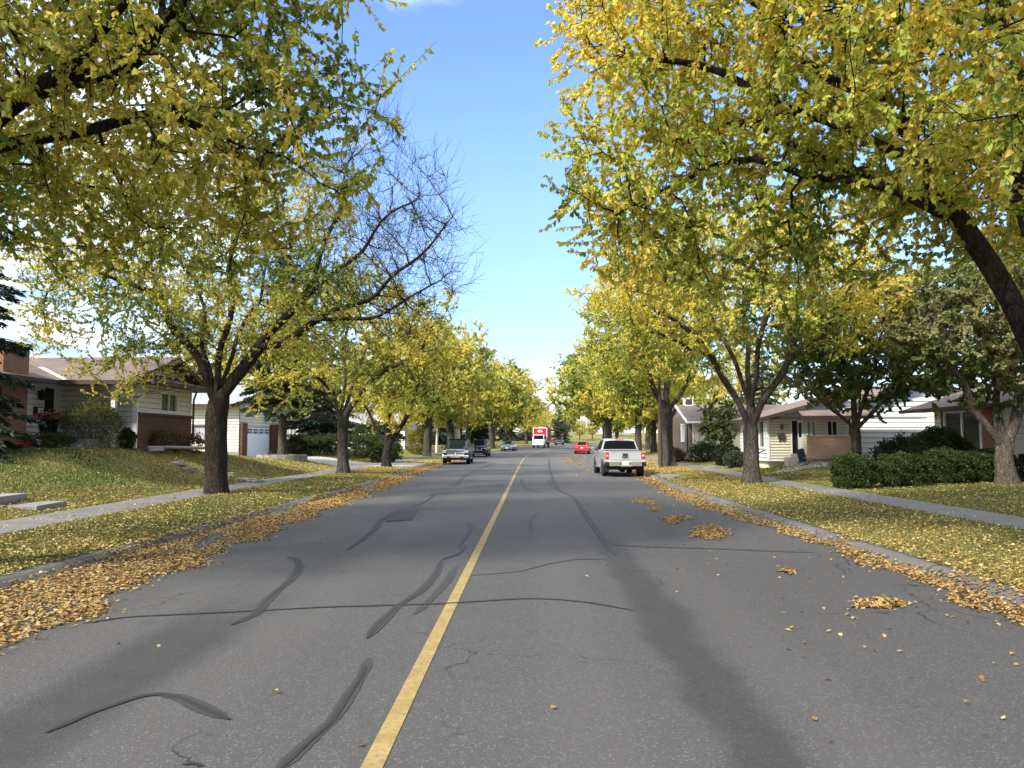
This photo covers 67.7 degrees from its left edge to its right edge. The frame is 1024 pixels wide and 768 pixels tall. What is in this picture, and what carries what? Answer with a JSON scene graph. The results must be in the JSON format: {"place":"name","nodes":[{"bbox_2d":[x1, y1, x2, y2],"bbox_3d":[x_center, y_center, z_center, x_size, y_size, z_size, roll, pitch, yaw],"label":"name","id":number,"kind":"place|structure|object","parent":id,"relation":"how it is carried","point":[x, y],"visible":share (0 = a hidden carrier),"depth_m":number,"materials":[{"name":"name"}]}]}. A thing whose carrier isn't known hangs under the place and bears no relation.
{"place":"outdoors","nodes":[
{"label":"outdoors","id":0,"kind":"place"},
{"bbox_2d":[0,444,531,533],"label":"pavement","id":1,"kind":"structure","parent":0,"point":[26,523],"depth_m":18.17,"materials":[{"name":"concrete"}]},
{"bbox_2d":[308,456,373,465],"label":"driveway","id":2,"kind":"structure","parent":0,"point":[327,460],"depth_m":50.87,"materials":[{"name":"concrete"}]},
{"bbox_2d":[0,444,1023,767],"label":"road","id":3,"kind":"structure","parent":0,"point":[668,666],"depth_m":6.43,"materials":[{"name":"grey asphalt"}]},
{"bbox_2d":[46,467,630,767],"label":"tar seams","id":4,"kind":"object","parent":3,"relation":"on","point":[400,515],"visible":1,"depth_m":7.87,"materials":[{"name":"black asphalt"}]},
{"bbox_2d":[441,439,473,463],"bbox_3d":[-4.166,5.236,59.429,2.560,1.944,5.952,0,-4,0],"label":"pickup truck","id":5,"kind":"object","parent":3,"relation":"on","point":[457,449],"visible":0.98,"depth_m":57.14,"materials":[{"name":"black paint"}]},
{"bbox_2d":[360,446,569,767],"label":"line","id":6,"kind":"object","parent":3,"relation":"on","point":[380,749],"visible":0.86,"depth_m":5.81,"materials":[{"name":"yellow paint"}]},
{"bbox_2d":[471,439,490,456],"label":"sport utility vehicle","id":7,"kind":"object","parent":3,"relation":"on","point":[482,447],"visible":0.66,"depth_m":78.76,"materials":[{"name":"teal paint"}]},
{"bbox_2d":[160,458,812,767],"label":"tar seams","id":8,"kind":"object","parent":3,"relation":"on","point":[443,585],"visible":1,"depth_m":8.03,"materials":[{"name":"black asphalt"}]},
{"bbox_2d":[501,441,516,450],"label":"parked car","id":9,"kind":"object","parent":3,"relation":"on","point":[508,445],"visible":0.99,"depth_m":104.60,"materials":[{"name":"grey paint"}]},
{"bbox_2d":[531,428,550,447],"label":"box truck","id":10,"kind":"object","parent":3,"relation":"on","point":[541,436],"visible":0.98,"depth_m":130.00,"materials":[{"name":"white paint"}]},
{"bbox_2d":[574,442,591,453],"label":"parked car","id":11,"kind":"object","parent":3,"relation":"on","point":[581,447],"visible":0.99,"depth_m":90.37,"materials":[{"name":"red paint"}]},
{"bbox_2d":[591,438,645,475],"bbox_3d":[5.530,3.818,40.012,2.520,1.924,5.970,0,-4,0],"label":"pickup truck","id":12,"kind":"object","parent":3,"relation":"on","point":[623,455],"visible":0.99,"depth_m":37.76,"materials":[{"name":"silver paint"}]},
{"bbox_2d":[0,432,1023,589],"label":"ground","id":13,"kind":"structure","parent":0,"point":[574,438],"depth_m":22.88,"materials":[{"name":"green plant"}]},
{"bbox_2d":[0,185,46,463],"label":"spruce tree","id":14,"kind":"object","parent":13,"relation":"on","point":[7,294],"visible":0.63,"depth_m":23.08,"materials":[{"name":"green plant"}]},
{"bbox_2d":[0,493,66,510],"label":"garden steps","id":15,"kind":"structure","parent":13,"relation":"on","point":[15,497],"depth_m":17.30,"materials":[{"name":"concrete"}]},
{"bbox_2d":[27,431,77,447],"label":"bush","id":16,"kind":"object","parent":13,"relation":"on","point":[66,439],"visible":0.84,"depth_m":26.16,"materials":[{"name":"green plant"}]},
{"bbox_2d":[55,394,126,447],"bbox_3d":[-15.146,1.365,27.548,2.328,2.036,2.253,-2,-5,30],"label":"spirea bush","id":17,"kind":"object","parent":13,"relation":"on","point":[103,413],"visible":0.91,"depth_m":27.29,"materials":[{"name":"green plant"}]},
{"bbox_2d":[0,340,206,450],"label":"house","id":18,"kind":"structure","parent":13,"relation":"on","point":[57,392],"depth_m":29.33,"materials":[{"name":"grey"}]},
{"bbox_2d":[34,409,63,437],"bbox_3d":[-16.555,1.420,27.268,0.962,1.092,0.977,0,-4,1],"label":"flower urn","id":19,"kind":"object","parent":18,"relation":"on","point":[52,427],"visible":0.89,"depth_m":27.09,"materials":[{"name":"black plastic"}]},
{"bbox_2d":[41,383,59,430],"bbox_3d":[-17.394,1.059,28.673,0.170,2.300,1.020,0,-4,1],"label":"door","id":20,"kind":"structure","parent":18,"relation":"in","point":[52,401],"depth_m":28.82,"materials":[{"name":"white wood"}]},
{"bbox_2d":[160,392,177,412],"bbox_3d":[-14.338,0.787,31.863,0.155,0.810,1.500,0,-4,1],"label":"window","id":21,"kind":"structure","parent":18,"relation":"in","point":[165,406],"depth_m":31.85,"materials":[{"name":"white glass"}]},
{"bbox_2d":[117,427,137,449],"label":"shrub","id":22,"kind":"object","parent":13,"relation":"on","point":[129,433],"visible":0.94,"depth_m":28.38,"materials":[{"name":"green plant"}]},
{"bbox_2d":[147,426,174,452],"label":"bed plant","id":23,"kind":"object","parent":13,"relation":"on","point":[163,436],"visible":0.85,"depth_m":30.18,"materials":[{"name":"green plant"}]},
{"bbox_2d":[165,429,192,453],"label":"bed plant","id":24,"kind":"object","parent":13,"relation":"on","point":[179,437],"visible":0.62,"depth_m":31.50,"materials":[{"name":"green plant"}]},
{"bbox_2d":[164,446,204,449],"bbox_3d":[-13.326,2.601,31.201,0.127,0.189,2.573,-1,-4,15],"label":"landscape timber","id":25,"kind":"object","parent":13,"relation":"on","point":[185,447],"visible":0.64,"depth_m":31.06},
{"bbox_2d":[183,429,204,453],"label":"bed plant","id":26,"kind":"object","parent":13,"relation":"on","point":[196,439],"visible":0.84,"depth_m":33.21,"materials":[{"name":"green plant"}]},
{"bbox_2d":[0,0,433,305],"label":"street tree","id":27,"kind":"object","parent":13,"relation":"on","point":[141,35],"visible":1,"depth_m":10.08,"materials":[{"name":"yellow plant"}]},
{"bbox_2d":[159,310,274,384],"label":"street tree","id":28,"kind":"object","parent":13,"relation":"on","point":[224,350],"visible":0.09,"depth_m":65.21,"materials":[{"name":"yellow plant"}]},
{"bbox_2d":[191,385,278,456],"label":"house","id":29,"kind":"structure","parent":13,"relation":"on","point":[250,436],"depth_m":51.16,"materials":[{"name":"beige"}]},
{"bbox_2d":[191,425,204,440],"bbox_3d":[-20.115,3.254,50.451,2.090,1.080,0.155,0,-4,1],"label":"window","id":30,"kind":"structure","parent":29,"relation":"in","point":[201,428],"depth_m":50.49,"materials":[{"name":"white glass"}]},
{"bbox_2d":[247,427,268,456],"bbox_3d":[-17.961,4.138,53.677,0.245,2.130,4.600,0,-4,1],"label":"garage door","id":31,"kind":"structure","parent":29,"relation":"in","point":[258,438],"depth_m":53.63,"materials":[{"name":"white metal"}]},
{"bbox_2d":[0,82,489,493],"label":"street tree","id":32,"kind":"object","parent":13,"relation":"on","point":[219,390],"visible":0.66,"depth_m":22.20,"materials":[{"name":"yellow plant"}]},
{"bbox_2d":[256,451,307,461],"bbox_3d":[-13.896,4.302,46.187,2.960,0.732,2.960,0,-4,1],"label":"stone planter","id":33,"kind":"object","parent":13,"relation":"on","point":[300,458],"visible":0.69,"depth_m":45.12,"materials":[{"name":"stone"}]},
{"bbox_2d":[229,245,340,454],"bbox_3d":[-13.812,-2.037,46.558,6.385,13.330,6.602,-2,-5,29],"label":"spruce tree","id":34,"kind":"object","parent":33,"relation":"in","point":[282,413],"visible":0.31,"depth_m":45.75,"materials":[{"name":"green plant"}]},
{"bbox_2d":[0,443,598,593],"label":"kerb","id":35,"kind":"structure","parent":13,"relation":"on","point":[22,574],"depth_m":12.21,"materials":[{"name":"concrete"}]},
{"bbox_2d":[287,406,332,448],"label":"house","id":36,"kind":"structure","parent":13,"relation":"on","point":[290,431],"depth_m":62.41,"materials":[{"name":"brick"}]},
{"bbox_2d":[287,331,365,456],"bbox_3d":[-14.417,1.108,59.623,6.590,10.852,6.938,0,-4,1],"label":"spruce tree","id":37,"kind":"object","parent":13,"relation":"on","point":[325,427],"visible":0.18,"depth_m":58.72,"materials":[{"name":"green plant"}]},
{"bbox_2d":[277,432,397,458],"bbox_3d":[-12.514,4.527,55.745,8.758,1.992,4.098,0,-4,1],"label":"hedge","id":38,"kind":"object","parent":13,"relation":"on","point":[304,440],"visible":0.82,"depth_m":54.72,"materials":[{"name":"green plant"}]},
{"bbox_2d":[222,250,465,473],"bbox_3d":[-7.839,-1.016,36.951,11.213,10.687,9.479,0,-4,1],"label":"street tree","id":39,"kind":"object","parent":13,"relation":"on","point":[372,385],"visible":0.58,"depth_m":35.83,"materials":[{"name":"yellow plant"}]},
{"bbox_2d":[327,342,387,413],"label":"street tree","id":40,"kind":"object","parent":13,"relation":"on","point":[360,410],"visible":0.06,"depth_m":91.45,"materials":[{"name":"yellow plant"}]},
{"bbox_2d":[333,412,421,448],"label":"house","id":41,"kind":"structure","parent":13,"relation":"on","point":[404,432],"depth_m":87.68,"materials":[{"name":"grey"}]},
{"bbox_2d":[349,418,406,453],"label":"garden bush","id":42,"kind":"object","parent":13,"relation":"on","point":[358,429],"visible":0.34,"depth_m":65.52,"materials":[{"name":"green plant"}]},
{"bbox_2d":[365,440,403,462],"bbox_3d":[-9.170,4.806,54.801,2.843,1.817,2.973,0,-4,1],"label":"hedge","id":43,"kind":"object","parent":13,"relation":"on","point":[377,446],"visible":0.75,"depth_m":54.17,"materials":[{"name":"green plant"}]},
{"bbox_2d":[350,463,425,467],"bbox_3d":[-7.740,5.409,50.107,3.700,0.310,9.700,0,-4,1],"label":"driveway apron","id":44,"kind":"object","parent":13,"relation":"on","point":[398,464],"visible":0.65,"depth_m":49.26,"materials":[{"name":"concrete"}]},
{"bbox_2d":[372,382,420,451],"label":"birch tree","id":45,"kind":"object","parent":13,"relation":"on","point":[398,422],"visible":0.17,"depth_m":65.98,"materials":[{"name":"yellow plant"}]},
{"bbox_2d":[331,315,478,466],"bbox_3d":[-6.745,0.374,47.605,9.548,9.593,8.221,0,-4,1],"label":"street tree","id":46,"kind":"object","parent":13,"relation":"on","point":[389,410],"visible":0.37,"depth_m":46.78,"materials":[{"name":"yellow plant"}]},
{"bbox_2d":[405,427,434,454],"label":"garden bush","id":47,"kind":"object","parent":13,"relation":"on","point":[413,437],"visible":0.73,"depth_m":78.42,"materials":[{"name":"green plant"}]},
{"bbox_2d":[372,312,491,456],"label":"street tree","id":48,"kind":"object","parent":13,"relation":"on","point":[451,405],"visible":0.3,"depth_m":72.61,"materials":[{"name":"yellow plant"}]},
{"bbox_2d":[431,424,446,444],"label":"spruce tree","id":49,"kind":"object","parent":13,"relation":"on","point":[442,435],"visible":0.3,"depth_m":111.08,"materials":[{"name":"green plant"}]},
{"bbox_2d":[432,411,447,452],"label":"birch tree","id":50,"kind":"object","parent":13,"relation":"on","point":[436,446],"visible":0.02,"depth_m":87.93,"materials":[{"name":"white plant"}]},
{"bbox_2d":[417,421,462,443],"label":"house","id":51,"kind":"structure","parent":13,"relation":"on","point":[456,433],"depth_m":125.19,"materials":[{"name":"beige"}]},
{"bbox_2d":[419,316,498,439],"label":"street tree","id":52,"kind":"object","parent":13,"relation":"on","point":[484,368],"visible":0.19,"depth_m":82.91,"materials":[{"name":"yellow plant"}]},
{"bbox_2d":[454,405,494,442],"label":"street tree","id":53,"kind":"object","parent":13,"relation":"on","point":[472,427],"visible":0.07,"depth_m":120.95,"materials":[{"name":"green plant"}]},
{"bbox_2d":[460,422,488,442],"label":"spruce tree","id":54,"kind":"object","parent":13,"relation":"on","point":[479,432],"visible":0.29,"depth_m":125.98,"materials":[{"name":"green plant"}]},
{"bbox_2d":[460,347,538,448],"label":"street tree","id":55,"kind":"object","parent":13,"relation":"on","point":[500,406],"visible":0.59,"depth_m":112.98,"materials":[{"name":"yellow plant"}]},
{"bbox_2d":[494,417,522,440],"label":"spruce tree","id":56,"kind":"object","parent":13,"relation":"on","point":[501,434],"visible":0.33,"depth_m":170.73,"materials":[{"name":"green plant"}]},
{"bbox_2d":[0,447,1023,745],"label":"fallen leaves","id":57,"kind":"object","parent":13,"relation":"on","point":[252,531],"visible":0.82,"depth_m":13.17,"materials":[{"name":"yellow plant"}]},
{"bbox_2d":[488,364,546,440],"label":"street tree","id":58,"kind":"object","parent":13,"relation":"on","point":[531,409],"visible":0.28,"depth_m":138.30,"materials":[{"name":"yellow plant"}]},
{"bbox_2d":[518,414,537,440],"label":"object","id":59,"kind":"object","parent":13,"relation":"on","point":[529,436],"visible":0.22,"depth_m":194.35,"materials":[{"name":"green plant"}]},
{"bbox_2d":[510,399,550,443],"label":"street tree","id":60,"kind":"object","parent":13,"relation":"on","point":[537,420],"visible":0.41,"depth_m":162.25,"materials":[{"name":"yellow plant"}]},
{"bbox_2d":[532,395,563,427],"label":"street tree","id":61,"kind":"object","parent":13,"relation":"on","point":[549,423],"visible":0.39,"depth_m":203.46,"materials":[{"name":"yellow plant"}]},
{"bbox_2d":[551,409,572,443],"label":"spruce tree","id":62,"kind":"object","parent":13,"relation":"on","point":[564,431],"visible":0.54,"depth_m":196.97,"materials":[{"name":"green plant"}]},
{"bbox_2d":[551,406,582,435],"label":"street tree","id":63,"kind":"object","parent":13,"relation":"on","point":[572,422],"visible":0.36,"depth_m":205.93,"materials":[{"name":"yellow plant"}]},
{"bbox_2d":[573,422,587,439],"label":"street tree","id":64,"kind":"object","parent":13,"relation":"on","point":[583,429],"visible":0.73,"depth_m":224.76,"materials":[{"name":"yellow plant"}]},
{"bbox_2d":[541,333,632,437],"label":"street tree","id":65,"kind":"object","parent":13,"relation":"on","point":[583,401],"visible":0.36,"depth_m":109.94,"materials":[{"name":"yellow plant"}]},
{"bbox_2d":[551,346,622,438],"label":"street tree","id":66,"kind":"object","parent":13,"relation":"on","point":[572,407],"visible":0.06,"depth_m":129.09,"materials":[{"name":"yellow plant"}]},
{"bbox_2d":[585,422,599,438],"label":"street tree","id":67,"kind":"object","parent":13,"relation":"on","point":[594,431],"visible":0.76,"depth_m":234.71,"materials":[{"name":"yellow plant"}]},
{"bbox_2d":[597,418,634,437],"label":"street tree","id":68,"kind":"object","parent":13,"relation":"on","point":[616,428],"visible":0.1,"depth_m":150.87,"materials":[{"name":"yellow plant"}]},
{"bbox_2d":[584,334,691,449],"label":"street tree","id":69,"kind":"object","parent":13,"relation":"on","point":[637,406],"visible":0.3,"depth_m":78.17,"materials":[{"name":"yellow plant"}]},
{"bbox_2d":[619,407,657,449],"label":"street tree","id":70,"kind":"object","parent":13,"relation":"on","point":[647,439],"visible":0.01,"depth_m":96.07,"materials":[{"name":"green plant"}]},
{"bbox_2d":[646,321,662,467],"bbox_3d":[7.694,0.559,46.299,2.735,9.160,0.270,0,-4,1],"label":"lamp post","id":71,"kind":"object","parent":13,"relation":"on","point":[660,461],"visible":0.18,"depth_m":46.02,"materials":[{"name":"metal"}]},
{"bbox_2d":[607,343,702,452],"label":"street tree","id":72,"kind":"object","parent":13,"relation":"on","point":[653,437],"visible":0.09,"depth_m":85.11,"materials":[{"name":"yellow plant"}]},
{"bbox_2d":[572,271,754,466],"bbox_3d":[9.433,-1.372,47.780,11.763,13.079,10.909,2,-5,-30],"label":"street tree","id":73,"kind":"object","parent":13,"relation":"on","point":[637,381],"visible":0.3,"depth_m":46.89,"materials":[{"name":"yellow plant"}]},
{"bbox_2d":[673,447,686,461],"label":"garden bush","id":74,"kind":"object","parent":13,"relation":"on","point":[679,454],"visible":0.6,"depth_m":54.57,"materials":[{"name":"brown plant"}]},
{"bbox_2d":[680,371,717,404],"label":"street tree","id":75,"kind":"object","parent":13,"relation":"on","point":[706,397],"visible":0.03,"depth_m":109.14,"materials":[{"name":"yellow plant"}]},
{"bbox_2d":[687,440,720,462],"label":"garden bush","id":76,"kind":"object","parent":13,"relation":"on","point":[704,447],"visible":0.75,"depth_m":52.65,"materials":[{"name":"green plant"}]},
{"bbox_2d":[696,391,740,465],"bbox_3d":[12.603,2.730,46.563,2.732,4.540,2.500,0,-4,1],"label":"young tree","id":77,"kind":"object","parent":13,"relation":"on","point":[718,414],"visible":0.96,"depth_m":46.30,"materials":[{"name":"green plant"}]},
{"bbox_2d":[710,441,740,465],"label":"garden bush","id":78,"kind":"object","parent":13,"relation":"on","point":[718,450],"visible":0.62,"depth_m":45.60,"materials":[{"name":"green plant"}]},
{"bbox_2d":[672,398,781,459],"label":"house","id":79,"kind":"structure","parent":13,"relation":"on","point":[686,420],"depth_m":55.90,"materials":[{"name":"paint"}]},
{"bbox_2d":[721,450,742,468],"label":"garden bush","id":80,"kind":"object","parent":13,"relation":"on","point":[730,458],"visible":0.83,"depth_m":42.70,"materials":[{"name":"green plant"}]},
{"bbox_2d":[702,347,792,404],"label":"street tree","id":81,"kind":"object","parent":13,"relation":"on","point":[730,375],"visible":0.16,"depth_m":76.34,"materials":[{"name":"yellow plant"}]},
{"bbox_2d":[563,179,935,483],"bbox_3d":[8.542,-2.167,28.919,13.216,11.765,12.740,0,-4,1],"label":"street tree","id":82,"kind":"object","parent":13,"relation":"on","point":[697,335],"visible":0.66,"depth_m":27.22,"materials":[{"name":"yellow plant"}]},
{"bbox_2d":[743,351,781,404],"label":"spruce tree","id":83,"kind":"object","parent":13,"relation":"on","point":[763,379],"visible":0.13,"depth_m":69.28,"materials":[{"name":"green plant"}]},
{"bbox_2d":[534,0,1023,363],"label":"street tree","id":84,"kind":"object","parent":13,"relation":"on","point":[851,121],"visible":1,"depth_m":10.88,"materials":[{"name":"yellow plant"}]},
{"bbox_2d":[772,461,831,472],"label":"front walk","id":85,"kind":"structure","parent":13,"relation":"on","point":[819,464],"depth_m":36.95,"materials":[{"name":"concrete"}]},
{"bbox_2d":[796,448,806,461],"bbox_3d":[14.383,3.531,37.815,0.550,0.696,0.317,1,-4,-16],"label":"garden sled","id":86,"kind":"object","parent":85,"relation":"on","point":[801,454],"visible":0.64,"depth_m":37.85,"materials":[{"name":"black plastic"}]},
{"bbox_2d":[634,470,1023,612],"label":"kerb","id":87,"kind":"structure","parent":13,"relation":"on","point":[898,556],"depth_m":11.79,"materials":[{"name":"concrete"}]},
{"bbox_2d":[728,383,961,467],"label":"house","id":88,"kind":"structure","parent":13,"relation":"on","point":[787,431],"depth_m":39.56,"materials":[{"name":"beige"}]},
{"bbox_2d":[757,421,764,447],"bbox_3d":[13.255,2.659,40.533,0.155,1.490,1.140,0,-4,1],"label":"window","id":89,"kind":"structure","parent":88,"relation":"in","point":[760,424],"depth_m":40.69,"materials":[{"name":"white glass"}]},
{"bbox_2d":[792,421,801,452],"bbox_3d":[14.761,2.758,39.628,0.558,1.680,0.213,-3,-5,31],"label":"door","id":90,"kind":"structure","parent":88,"relation":"in","point":[795,424],"depth_m":39.61,"materials":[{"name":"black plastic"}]},
{"bbox_2d":[806,421,816,434],"bbox_3d":[15.488,2.436,39.550,0.520,1.070,0.155,0,-4,1],"label":"window","id":91,"kind":"structure","parent":88,"relation":"in","point":[811,429],"depth_m":39.57,"materials":[{"name":"white glass"}]},
{"bbox_2d":[826,421,837,434],"bbox_3d":[16.562,2.359,39.528,0.570,0.920,0.155,0,-4,1],"label":"window","id":92,"kind":"structure","parent":88,"relation":"in","point":[832,426],"depth_m":39.55,"materials":[{"name":"black glass"}]},
{"bbox_2d":[827,451,883,488],"bbox_3d":[11.226,2.836,25.032,1.726,1.287,1.897,0,-4,1],"label":"hedge shrub","id":93,"kind":"object","parent":13,"relation":"on","point":[855,463],"visible":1,"depth_m":24.59,"materials":[{"name":"green plant"}]},
{"bbox_2d":[762,254,971,472],"bbox_3d":[14.525,-0.936,31.889,8.198,9.255,7.752,0,-4,1],"label":"crab apple tree","id":94,"kind":"object","parent":13,"relation":"on","point":[853,382],"visible":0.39,"depth_m":30.83,"materials":[{"name":"green plant"}]},
{"bbox_2d":[865,430,935,474],"bbox_3d":[15.327,2.720,29.637,2.800,1.884,2.637,0,-4,1],"label":"juniper bush","id":95,"kind":"object","parent":13,"relation":"on","point":[907,444],"visible":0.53,"depth_m":29.32,"materials":[{"name":"green plant"}]},
{"bbox_2d":[876,450,932,486],"bbox_3d":[13.083,2.839,25.648,1.800,1.286,1.841,0,-4,1],"label":"hedge shrub","id":96,"kind":"object","parent":13,"relation":"on","point":[899,460],"visible":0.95,"depth_m":25.14,"materials":[{"name":"green plant"}]},
{"bbox_2d":[911,425,976,471],"bbox_3d":[16.694,2.558,29.836,2.483,1.955,2.456,0,-4,1],"label":"round bush","id":97,"kind":"object","parent":13,"relation":"on","point":[947,437],"visible":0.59,"depth_m":29.22,"materials":[{"name":"green plant"}]},
{"bbox_2d":[874,222,1023,484],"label":"crab apple tree","id":98,"kind":"object","parent":13,"relation":"on","point":[982,358],"visible":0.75,"depth_m":25.11,"materials":[{"name":"green plant"}]},
{"bbox_2d":[922,446,975,484],"bbox_3d":[14.987,2.803,26.311,1.716,1.352,1.864,-2,-5,24],"label":"hedge shrub","id":99,"kind":"object","parent":13,"relation":"on","point":[947,457],"visible":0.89,"depth_m":25.80,"materials":[{"name":"green plant"}]},
{"bbox_2d":[899,381,1023,472],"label":"house","id":100,"kind":"structure","parent":13,"relation":"on","point":[964,424],"depth_m":32.57,"materials":[{"name":"brown"}]},
{"bbox_2d":[942,409,982,449],"bbox_3d":[19.607,2.072,33.238,0.155,1.870,2.920,0,-4,1],"label":"window","id":101,"kind":"structure","parent":100,"relation":"in","point":[964,423],"depth_m":33.07,"materials":[{"name":"white glass"}]},
{"bbox_2d":[1014,438,1023,472],"bbox_3d":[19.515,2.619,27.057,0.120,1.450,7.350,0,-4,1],"label":"garage door","id":102,"kind":"structure","parent":100,"relation":"in","point":[1019,442],"depth_m":29.49,"materials":[{"name":"grey"}]},
{"bbox_2d":[962,447,1023,481],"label":"hedge shrub","id":103,"kind":"object","parent":13,"relation":"on","point":[984,457],"visible":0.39,"depth_m":26.29,"materials":[{"name":"green plant"}]},
{"bbox_2d":[1016,453,1023,477],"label":"hedge shrub","id":104,"kind":"object","parent":13,"relation":"on","point":[1021,457],"visible":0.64,"depth_m":27.03,"materials":[{"name":"green plant"}]},
{"bbox_2d":[0,0,1023,432],"label":"sky","id":105,"kind":"structure","parent":0,"point":[484,85],"materials":[{"name":"blue"}]},
{"bbox_2d":[645,455,1023,528],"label":"pavement","id":106,"kind":"structure","parent":0,"point":[997,518],"depth_m":19.34,"materials":[{"name":"concrete"}]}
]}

